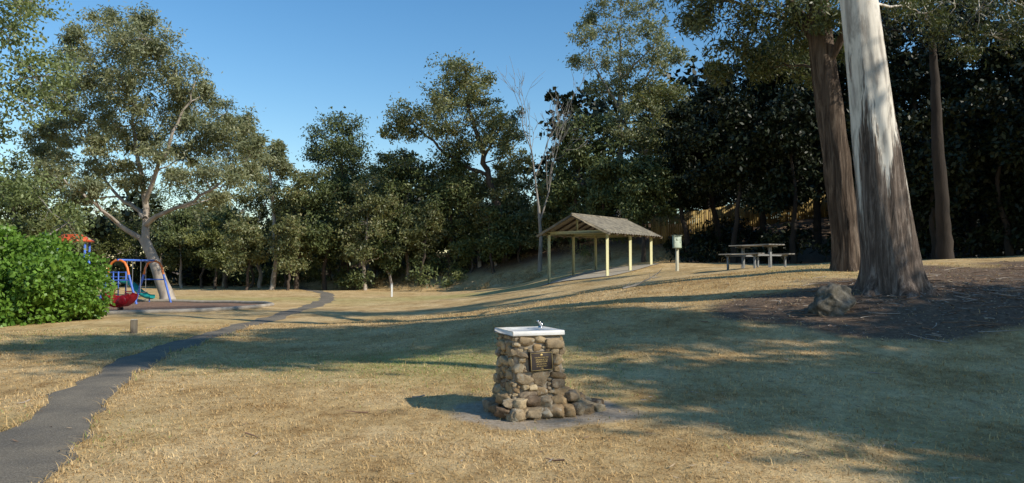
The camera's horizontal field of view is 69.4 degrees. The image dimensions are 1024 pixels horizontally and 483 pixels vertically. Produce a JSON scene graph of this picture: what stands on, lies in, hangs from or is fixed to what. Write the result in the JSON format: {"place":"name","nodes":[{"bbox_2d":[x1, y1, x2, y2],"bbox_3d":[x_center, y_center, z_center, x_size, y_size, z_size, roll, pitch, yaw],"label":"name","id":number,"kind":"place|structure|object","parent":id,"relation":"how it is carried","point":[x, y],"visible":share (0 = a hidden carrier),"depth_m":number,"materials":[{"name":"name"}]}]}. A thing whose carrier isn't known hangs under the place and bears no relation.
{"place":"outdoors","nodes":[
{"label":"outdoors","id":0,"kind":"place"},
{"bbox_2d":[59,234,94,262],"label":"playground tower","id":1,"kind":"structure","parent":0,"point":[90,241],"depth_m":34.66,"materials":[{"name":"orange plastic"}]},
{"bbox_2d":[0,286,334,482],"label":"asphalt path","id":2,"kind":"structure","parent":0,"point":[34,452],"depth_m":8.08,"materials":[{"name":"grey asphalt"}]},
{"bbox_2d":[0,214,1023,482],"bbox_3d":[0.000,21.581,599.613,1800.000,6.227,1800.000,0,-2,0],"label":"ground","id":3,"kind":"structure","parent":0,"point":[362,306],"depth_m":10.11,"materials":[{"name":"beige plant"}]},
{"bbox_2d":[0,146,67,242],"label":"gum tree","id":4,"kind":"object","parent":3,"relation":"on","point":[35,226],"visible":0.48,"depth_m":48.18,"materials":[{"name":"green plant"}]},
{"bbox_2d":[3,170,98,246],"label":"gum tree","id":5,"kind":"object","parent":3,"relation":"on","point":[54,219],"visible":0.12,"depth_m":59.61,"materials":[{"name":"green plant"}]},
{"bbox_2d":[0,0,103,273],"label":"eucalyptus tree","id":6,"kind":"object","parent":3,"relation":"on","point":[18,191],"visible":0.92,"depth_m":25.32,"materials":[{"name":"green plant"}]},
{"bbox_2d":[0,222,119,326],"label":"green bush","id":7,"kind":"object","parent":3,"relation":"on","point":[45,281],"visible":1,"depth_m":22.34,"materials":[{"name":"green plant"}]},
{"bbox_2d":[43,193,144,267],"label":"gum tree","id":8,"kind":"object","parent":3,"relation":"on","point":[104,247],"visible":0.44,"depth_m":72.94,"materials":[{"name":"green plant"}]},
{"bbox_2d":[99,259,136,303],"bbox_3d":[-17.829,1.888,33.452,1.934,2.162,0.104,0,-2,4],"label":"frame","id":9,"kind":"object","parent":3,"relation":"on","point":[128,272],"visible":0.65,"depth_m":33.41,"materials":[{"name":"blue paint"}]},
{"bbox_2d":[108,271,154,301],"bbox_3d":[-19.220,2.301,36.963,2.691,1.599,0.624,0,-2,8],"label":"playground slide","id":10,"kind":"object","parent":3,"relation":"on","point":[144,295],"visible":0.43,"depth_m":36.80,"materials":[{"name":"teal plastic"}]},
{"bbox_2d":[130,319,137,332],"bbox_3d":[-9.680,2.210,18.929,0.150,0.432,0.150,1,-2,-17],"label":"timber bollard","id":11,"kind":"object","parent":3,"relation":"on","point":[133,325],"visible":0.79,"depth_m":18.86,"materials":[{"name":"grey wood"}]},
{"bbox_2d":[98,188,177,284],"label":"gum tree","id":12,"kind":"object","parent":3,"relation":"on","point":[136,230],"visible":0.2,"depth_m":76.84,"materials":[{"name":"green plant"}]},
{"bbox_2d":[28,302,257,312],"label":"playground mulch","id":13,"kind":"object","parent":3,"relation":"on","point":[159,305],"visible":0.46,"depth_m":32.21,"materials":[{"name":"brown wood"}]},
{"bbox_2d":[101,290,137,309],"bbox_3d":[-15.150,2.292,28.483,1.160,0.904,0.660,0,-2,0],"label":"spring rocker","id":14,"kind":"object","parent":13,"relation":"on","point":[124,300],"visible":0.69,"depth_m":28.26,"materials":[{"name":"red plastic"}]},
{"bbox_2d":[14,0,275,298],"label":"eucalyptus tree","id":15,"kind":"object","parent":3,"relation":"on","point":[217,132],"visible":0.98,"depth_m":37.17,"materials":[{"name":"green plant"}]},
{"bbox_2d":[28,299,274,314],"bbox_3d":[-16.905,2.754,31.238,12.921,0.257,12.398,0,-2,0],"label":"timber edging","id":16,"kind":"object","parent":3,"relation":"on","point":[261,304],"visible":0.56,"depth_m":29.70,"materials":[{"name":"grey wood"}]},
{"bbox_2d":[136,260,171,301],"bbox_3d":[-17.627,1.999,36.343,1.934,2.162,0.104,0,-2,4],"label":"frame","id":17,"kind":"object","parent":3,"relation":"on","point":[163,274],"visible":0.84,"depth_m":36.32,"materials":[{"name":"blue paint"}]},
{"bbox_2d":[117,259,153,261],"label":"top beam","id":18,"kind":"structure","parent":17,"relation":"attached to","point":[137,260],"depth_m":34.95,"materials":[{"name":"blue metal"}]},
{"bbox_2d":[124,261,132,293],"bbox_3d":[-17.767,1.655,34.360,0.200,1.530,0.500,0,-2,4],"label":"swing","id":19,"kind":"object","parent":18,"relation":"hanging from","point":[132,277],"visible":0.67,"depth_m":34.56,"materials":[{"name":"grey metal"}]},
{"bbox_2d":[138,264,147,292],"bbox_3d":[-17.690,1.697,35.456,0.200,1.530,0.500,0,-2,4],"label":"swing","id":20,"kind":"object","parent":18,"relation":"hanging from","point":[140,282],"visible":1,"depth_m":35.24,"materials":[{"name":"grey metal"}]},
{"bbox_2d":[152,227,179,267],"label":"gum tree","id":21,"kind":"object","parent":3,"relation":"on","point":[168,235],"visible":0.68,"depth_m":65.08,"materials":[{"name":"green plant"}]},
{"bbox_2d":[130,177,214,285],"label":"gum tree","id":22,"kind":"object","parent":3,"relation":"on","point":[165,191],"visible":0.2,"depth_m":73.78,"materials":[{"name":"green plant"}]},
{"bbox_2d":[152,208,203,287],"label":"gum tree","id":23,"kind":"object","parent":3,"relation":"on","point":[183,259],"visible":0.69,"depth_m":65.91,"materials":[{"name":"green plant"}]},
{"bbox_2d":[179,227,217,287],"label":"gum tree","id":24,"kind":"object","parent":3,"relation":"on","point":[190,252],"visible":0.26,"depth_m":65.66,"materials":[{"name":"green plant"}]},
{"bbox_2d":[170,214,235,288],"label":"gum tree","id":25,"kind":"object","parent":3,"relation":"on","point":[215,257],"visible":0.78,"depth_m":61.46,"materials":[{"name":"green plant"}]},
{"bbox_2d":[176,194,243,286],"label":"gum tree","id":26,"kind":"object","parent":3,"relation":"on","point":[236,211],"visible":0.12,"depth_m":68.70,"materials":[{"name":"green plant"}]},
{"bbox_2d":[194,207,257,287],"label":"gum tree","id":27,"kind":"object","parent":3,"relation":"on","point":[227,215],"visible":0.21,"depth_m":64.84,"materials":[{"name":"green plant"}]},
{"bbox_2d":[215,217,270,289],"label":"gum tree","id":28,"kind":"object","parent":3,"relation":"on","point":[246,255],"visible":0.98,"depth_m":57.39,"materials":[{"name":"green plant"}]},
{"bbox_2d":[233,231,268,287],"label":"gum tree","id":29,"kind":"object","parent":3,"relation":"on","point":[253,279],"visible":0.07,"depth_m":65.69,"materials":[{"name":"green plant"}]},
{"bbox_2d":[232,172,289,287],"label":"gum tree","id":30,"kind":"object","parent":3,"relation":"on","point":[244,199],"visible":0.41,"depth_m":65.88,"materials":[{"name":"green plant"}]},
{"bbox_2d":[250,138,302,289],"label":"gum tree","id":31,"kind":"object","parent":3,"relation":"on","point":[279,164],"visible":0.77,"depth_m":59.80,"materials":[{"name":"green plant"}]},
{"bbox_2d":[254,211,310,289],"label":"gum tree","id":32,"kind":"object","parent":3,"relation":"on","point":[285,250],"visible":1,"depth_m":56.46,"materials":[{"name":"green plant"}]},
{"bbox_2d":[267,199,304,287],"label":"gum tree","id":33,"kind":"object","parent":3,"relation":"on","point":[286,279],"visible":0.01,"depth_m":65.19,"materials":[{"name":"green plant"}]},
{"bbox_2d":[265,206,316,280],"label":"gum tree","id":34,"kind":"object","parent":3,"relation":"on","point":[300,221],"visible":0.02,"depth_m":61.89,"materials":[{"name":"green plant"}]},
{"bbox_2d":[266,165,336,289],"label":"gum tree","id":35,"kind":"object","parent":3,"relation":"on","point":[303,179],"visible":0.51,"depth_m":59.65,"materials":[{"name":"green plant"}]},
{"bbox_2d":[269,172,370,289],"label":"gum tree","id":36,"kind":"object","parent":3,"relation":"on","point":[321,242],"visible":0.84,"depth_m":59.39,"materials":[{"name":"green plant"}]},
{"bbox_2d":[309,222,343,279],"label":"gum tree","id":37,"kind":"object","parent":3,"relation":"on","point":[329,273],"visible":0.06,"depth_m":65.85,"materials":[{"name":"green plant"}]},
{"bbox_2d":[295,106,393,275],"bbox_3d":[-14.236,-4.156,64.949,8.918,15.769,8.930,1,-2,-24],"label":"gum tree","id":38,"kind":"object","parent":3,"relation":"on","point":[339,148],"visible":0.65,"depth_m":64.04,"materials":[{"name":"green plant"}]},
{"bbox_2d":[327,221,364,286],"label":"gum tree","id":39,"kind":"object","parent":3,"relation":"on","point":[341,256],"visible":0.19,"depth_m":60.50,"materials":[{"name":"green plant"}]},
{"bbox_2d":[322,172,411,289],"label":"gum tree","id":40,"kind":"object","parent":3,"relation":"on","point":[373,208],"visible":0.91,"depth_m":57.70,"materials":[{"name":"green plant"}]},
{"bbox_2d":[353,230,391,278],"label":"gum tree","id":41,"kind":"object","parent":3,"relation":"on","point":[372,265],"visible":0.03,"depth_m":62.43,"materials":[{"name":"green plant"}]},
{"bbox_2d":[109,237,636,291],"bbox_3d":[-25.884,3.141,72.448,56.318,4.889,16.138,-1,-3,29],"label":"undergrowth","id":42,"kind":"object","parent":3,"relation":"on","point":[352,275],"visible":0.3,"depth_m":61.99,"materials":[{"name":"green plant"}]},
{"bbox_2d":[358,145,419,277],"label":"gum tree","id":43,"kind":"object","parent":3,"relation":"on","point":[383,156],"visible":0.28,"depth_m":61.32,"materials":[{"name":"green plant"}]},
{"bbox_2d":[368,219,410,287],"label":"gum tree","id":44,"kind":"object","parent":3,"relation":"on","point":[389,266],"visible":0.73,"depth_m":57.86,"materials":[{"name":"green plant"}]},
{"bbox_2d":[371,147,438,281],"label":"gum tree","id":45,"kind":"object","parent":3,"relation":"on","point":[403,186],"visible":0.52,"depth_m":59.40,"materials":[{"name":"green plant"}]},
{"bbox_2d":[392,197,454,284],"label":"gum tree","id":46,"kind":"object","parent":3,"relation":"on","point":[419,237],"visible":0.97,"depth_m":57.62,"materials":[{"name":"green plant"}]},
{"bbox_2d":[400,233,460,273],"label":"gum tree","id":47,"kind":"object","parent":3,"relation":"on","point":[411,254],"visible":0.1,"depth_m":60.36,"materials":[{"name":"green plant"}]},
{"bbox_2d":[175,190,686,272],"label":"undergrowth","id":48,"kind":"object","parent":3,"relation":"on","point":[271,257],"visible":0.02,"depth_m":58.29,"materials":[{"name":"green plant"}]},
{"bbox_2d":[136,234,726,290],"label":"dry undergrowth","id":49,"kind":"object","parent":3,"relation":"on","point":[485,283],"visible":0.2,"depth_m":53.24,"materials":[{"name":"brown plant"}]},
{"bbox_2d":[428,207,461,271],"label":"gum tree","id":50,"kind":"object","parent":3,"relation":"on","point":[440,248],"visible":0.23,"depth_m":60.18,"materials":[{"name":"green plant"}]},
{"bbox_2d":[375,47,531,261],"bbox_3d":[-3.891,-6.801,58.232,12.434,16.885,9.085,1,-3,-28],"label":"eucalyptus tree","id":51,"kind":"object","parent":3,"relation":"on","point":[444,103],"visible":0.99,"depth_m":57.78,"materials":[{"name":"green plant"}]},
{"bbox_2d":[415,142,492,275],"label":"gum tree","id":52,"kind":"object","parent":3,"relation":"on","point":[442,193],"visible":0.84,"depth_m":58.41,"materials":[{"name":"green plant"}]},
{"bbox_2d":[440,233,478,272],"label":"gum tree","id":53,"kind":"object","parent":3,"relation":"on","point":[463,251],"visible":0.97,"depth_m":57.92,"materials":[{"name":"green plant"}]},
{"bbox_2d":[444,158,529,267],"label":"gum tree","id":54,"kind":"object","parent":3,"relation":"on","point":[503,186],"visible":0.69,"depth_m":58.31,"materials":[{"name":"green plant"}]},
{"bbox_2d":[469,203,518,273],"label":"gum tree","id":55,"kind":"object","parent":3,"relation":"on","point":[495,238],"visible":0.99,"depth_m":55.65,"materials":[{"name":"green plant"}]},
{"bbox_2d":[473,215,523,265],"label":"gum tree","id":56,"kind":"object","parent":3,"relation":"on","point":[495,259],"visible":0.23,"depth_m":57.81,"materials":[{"name":"green plant"}]},
{"bbox_2d":[2,52,1011,286],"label":"distant trees","id":57,"kind":"object","parent":3,"relation":"on","point":[692,81],"visible":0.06,"depth_m":72.61,"materials":[{"name":"green plant"}]},
{"bbox_2d":[3,260,1023,482],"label":"leaf litter","id":58,"kind":"object","parent":3,"relation":"on","point":[1014,289],"visible":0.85,"depth_m":13.85,"materials":[{"name":"brown plant"}]},
{"bbox_2d":[490,148,544,228],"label":"gum tree","id":59,"kind":"object","parent":3,"relation":"on","point":[519,202],"visible":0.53,"depth_m":59.62,"materials":[{"name":"green plant"}]},
{"bbox_2d":[505,210,538,262],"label":"gum tree","id":60,"kind":"object","parent":3,"relation":"on","point":[520,223],"visible":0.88,"depth_m":55.55,"materials":[{"name":"green plant"}]},
{"bbox_2d":[525,212,554,247],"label":"gum tree","id":61,"kind":"object","parent":3,"relation":"on","point":[532,229],"visible":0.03,"depth_m":57.76,"materials":[{"name":"green plant"}]},
{"bbox_2d":[496,59,588,271],"bbox_3d":[2.124,-5.475,51.018,6.463,15.465,6.283,0,-2,0],"label":"dead tree","id":62,"kind":"object","parent":3,"relation":"on","point":[540,215],"visible":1,"depth_m":51.95,"materials":[{"name":"grey plant"}]},
{"bbox_2d":[482,320,605,421],"bbox_3d":[0.361,1.433,8.306,1.374,1.098,0.998,1,-2,-20],"label":"drinking fountain","id":63,"kind":"object","parent":3,"relation":"on","point":[529,377],"visible":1,"depth_m":7.98,"materials":[{"name":"stone"}]},
{"bbox_2d":[520,176,568,255],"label":"gum tree","id":64,"kind":"object","parent":3,"relation":"on","point":[550,217],"visible":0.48,"depth_m":54.32,"materials":[{"name":"green plant"}]},
{"bbox_2d":[537,108,634,253],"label":"gum tree","id":65,"kind":"object","parent":3,"relation":"on","point":[569,192],"visible":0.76,"depth_m":52.64,"materials":[{"name":"green plant"}]},
{"bbox_2d":[536,213,662,284],"bbox_3d":[4.550,0.471,37.793,4.247,3.558,5.439,-2,-3,38],"label":"picnic shelter","id":66,"kind":"object","parent":3,"relation":"on","point":[573,226],"visible":0.99,"depth_m":37.09,"materials":[{"name":"wood"}]},
{"bbox_2d":[563,149,649,260],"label":"gum tree","id":67,"kind":"object","parent":3,"relation":"on","point":[603,174],"visible":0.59,"depth_m":48.28,"materials":[{"name":"green plant"}]},
{"bbox_2d":[558,0,695,217],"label":"eucalyptus tree","id":68,"kind":"object","parent":3,"relation":"on","point":[591,18],"visible":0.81,"depth_m":53.35,"materials":[{"name":"green plant"}]},
{"bbox_2d":[622,270,661,288],"bbox_3d":[3.527,0.997,20.050,1.099,0.596,0.390,0,-2,0],"label":"fallen branch","id":69,"kind":"object","parent":3,"relation":"on","point":[636,284],"visible":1,"depth_m":20.02,"materials":[{"name":"grey wood"}]},
{"bbox_2d":[608,150,685,261],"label":"gum tree","id":70,"kind":"object","parent":3,"relation":"on","point":[645,185],"visible":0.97,"depth_m":45.35,"materials":[{"name":"green plant"}]},
{"bbox_2d":[606,37,690,228],"bbox_3d":[10.268,-7.790,54.160,7.269,14.289,5.917,0,-2,0],"label":"gum tree","id":71,"kind":"object","parent":3,"relation":"on","point":[645,93],"visible":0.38,"depth_m":53.68,"materials":[{"name":"green plant"}]},
{"bbox_2d":[671,235,681,270],"bbox_3d":[6.662,0.549,29.904,0.380,1.605,0.295,0,-2,-12],"label":"meter box on post","id":72,"kind":"object","parent":3,"relation":"on","point":[676,242],"visible":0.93,"depth_m":29.86,"materials":[{"name":"grey metal"}]},
{"bbox_2d":[674,237,680,246],"bbox_3d":[6.687,0.028,29.808,0.280,0.420,0.018,0,-2,-12],"label":"door","id":73,"kind":"structure","parent":72,"relation":"in","point":[677,239],"depth_m":29.81,"materials":[{"name":"paint"}]},
{"bbox_2d":[649,99,725,257],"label":"blackwood tree","id":74,"kind":"object","parent":3,"relation":"on","point":[685,159],"visible":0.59,"depth_m":44.81,"materials":[{"name":"green plant"}]},
{"bbox_2d":[658,64,768,248],"bbox_3d":[12.556,-5.026,46.668,6.607,12.094,6.040,0,-2,0],"label":"blackwood tree","id":75,"kind":"object","parent":3,"relation":"on","point":[705,93],"visible":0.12,"depth_m":45.91,"materials":[{"name":"green plant"}]},
{"bbox_2d":[676,90,752,215],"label":"blackwood tree","id":76,"kind":"object","parent":3,"relation":"on","point":[719,201],"visible":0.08,"depth_m":58.20,"materials":[{"name":"green plant"}]},
{"bbox_2d":[666,87,775,262],"bbox_3d":[11.375,-3.413,40.414,5.700,9.642,4.801,0,-2,0],"label":"blackwood tree","id":77,"kind":"object","parent":3,"relation":"on","point":[734,162],"visible":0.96,"depth_m":39.83,"materials":[{"name":"green plant"}]},
{"bbox_2d":[733,96,778,211],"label":"blackwood tree","id":78,"kind":"object","parent":3,"relation":"on","point":[751,178],"depth_m":60.32,"materials":[{"name":"green plant"}]},
{"bbox_2d":[719,244,794,269],"bbox_3d":[8.256,0.547,24.997,1.680,0.872,1.800,1,-2,-28],"label":"picnic table","id":79,"kind":"object","parent":3,"relation":"on","point":[743,255],"visible":0.88,"depth_m":24.66,"materials":[{"name":"metal"}]},
{"bbox_2d":[640,0,887,271],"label":"eucalyptus tree","id":80,"kind":"object","parent":3,"relation":"on","point":[816,22],"visible":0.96,"depth_m":19.11,"materials":[{"name":"brown plant"}]},
{"bbox_2d":[725,34,804,242],"bbox_3d":[16.119,-6.452,46.398,6.337,13.932,6.386,0,-2,0],"label":"blackwood tree","id":81,"kind":"object","parent":3,"relation":"on","point":[763,92],"visible":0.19,"depth_m":45.42,"materials":[{"name":"green plant"}]},
{"bbox_2d":[736,83,823,263],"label":"blackwood tree","id":82,"kind":"object","parent":3,"relation":"on","point":[792,141],"visible":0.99,"depth_m":38.82,"materials":[{"name":"green plant"}]},
{"bbox_2d":[763,5,855,246],"bbox_3d":[18.373,-7.105,44.365,6.893,15.250,8.230,0,-2,0],"label":"blackwood tree","id":83,"kind":"object","parent":3,"relation":"on","point":[817,234],"visible":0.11,"depth_m":43.44,"materials":[{"name":"green plant"}]},
{"bbox_2d":[651,189,983,244],"bbox_3d":[23.216,-1.925,50.581,27.576,4.764,0.191,0,-2,-1],"label":"paling fence","id":84,"kind":"object","parent":3,"relation":"on","point":[754,221],"visible":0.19,"depth_m":50.30,"materials":[{"name":"brown wood"}]},
{"bbox_2d":[808,283,855,316],"bbox_3d":[6.051,1.163,13.868,0.897,0.767,0.665,0,-2,0],"label":"boulder","id":85,"kind":"object","parent":3,"relation":"on","point":[832,299],"visible":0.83,"depth_m":13.68,"materials":[{"name":"grey stone"}]},
{"bbox_2d":[658,207,1023,263],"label":"undergrowth","id":86,"kind":"object","parent":3,"relation":"on","point":[987,246],"visible":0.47,"depth_m":40.58,"materials":[{"name":"green plant"}]},
{"bbox_2d":[810,0,911,196],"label":"blackwood tree","id":87,"kind":"object","parent":3,"relation":"on","point":[843,82],"visible":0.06,"depth_m":42.62,"materials":[{"name":"green plant"}]},
{"bbox_2d":[845,109,930,223],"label":"blackwood tree","id":88,"kind":"object","parent":3,"relation":"on","point":[907,138],"visible":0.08,"depth_m":35.42,"materials":[{"name":"green plant"}]},
{"bbox_2d":[785,94,1014,223],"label":"undergrowth","id":89,"kind":"object","parent":3,"relation":"on","point":[825,197],"visible":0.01,"depth_m":47.79,"materials":[{"name":"green plant"}]},
{"bbox_2d":[843,0,995,247],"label":"blackwood tree","id":90,"kind":"object","parent":3,"relation":"on","point":[915,86],"visible":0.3,"depth_m":39.83,"materials":[{"name":"green plant"}]},
{"bbox_2d":[840,0,1023,298],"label":"eucalyptus tree","id":91,"kind":"object","parent":3,"relation":"on","point":[891,262],"visible":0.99,"depth_m":14.81,"materials":[{"name":"grey plant"}]},
{"bbox_2d":[898,97,991,258],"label":"blackwood tree","id":92,"kind":"object","parent":3,"relation":"on","point":[918,166],"visible":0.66,"depth_m":32.62,"materials":[{"name":"green plant"}]},
{"bbox_2d":[878,0,1011,259],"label":"eucalyptus tree","id":93,"kind":"object","parent":3,"relation":"on","point":[944,244],"visible":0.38,"depth_m":26.08,"materials":[{"name":"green plant"}]},
{"bbox_2d":[896,0,1023,247],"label":"blackwood tree","id":94,"kind":"object","parent":3,"relation":"on","point":[972,217],"visible":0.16,"depth_m":38.78,"materials":[{"name":"green plant"}]},
{"bbox_2d":[945,65,1023,255],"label":"blackwood tree","id":95,"kind":"object","parent":3,"relation":"on","point":[1002,126],"visible":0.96,"depth_m":31.94,"materials":[{"name":"green plant"}]},
{"bbox_2d":[950,0,1023,176],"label":"blackwood tree","id":96,"kind":"object","parent":3,"relation":"on","point":[1009,73],"visible":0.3,"depth_m":37.23,"materials":[{"name":"green plant"}]},
{"bbox_2d":[1009,58,1023,77],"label":"blackwood tree","id":97,"kind":"object","parent":3,"relation":"on","point":[1020,66],"visible":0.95,"depth_m":30.23,"materials":[{"name":"green plant"}]},
{"bbox_2d":[0,0,1023,268],"label":"sky","id":98,"kind":"structure","parent":0,"point":[284,59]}
]}

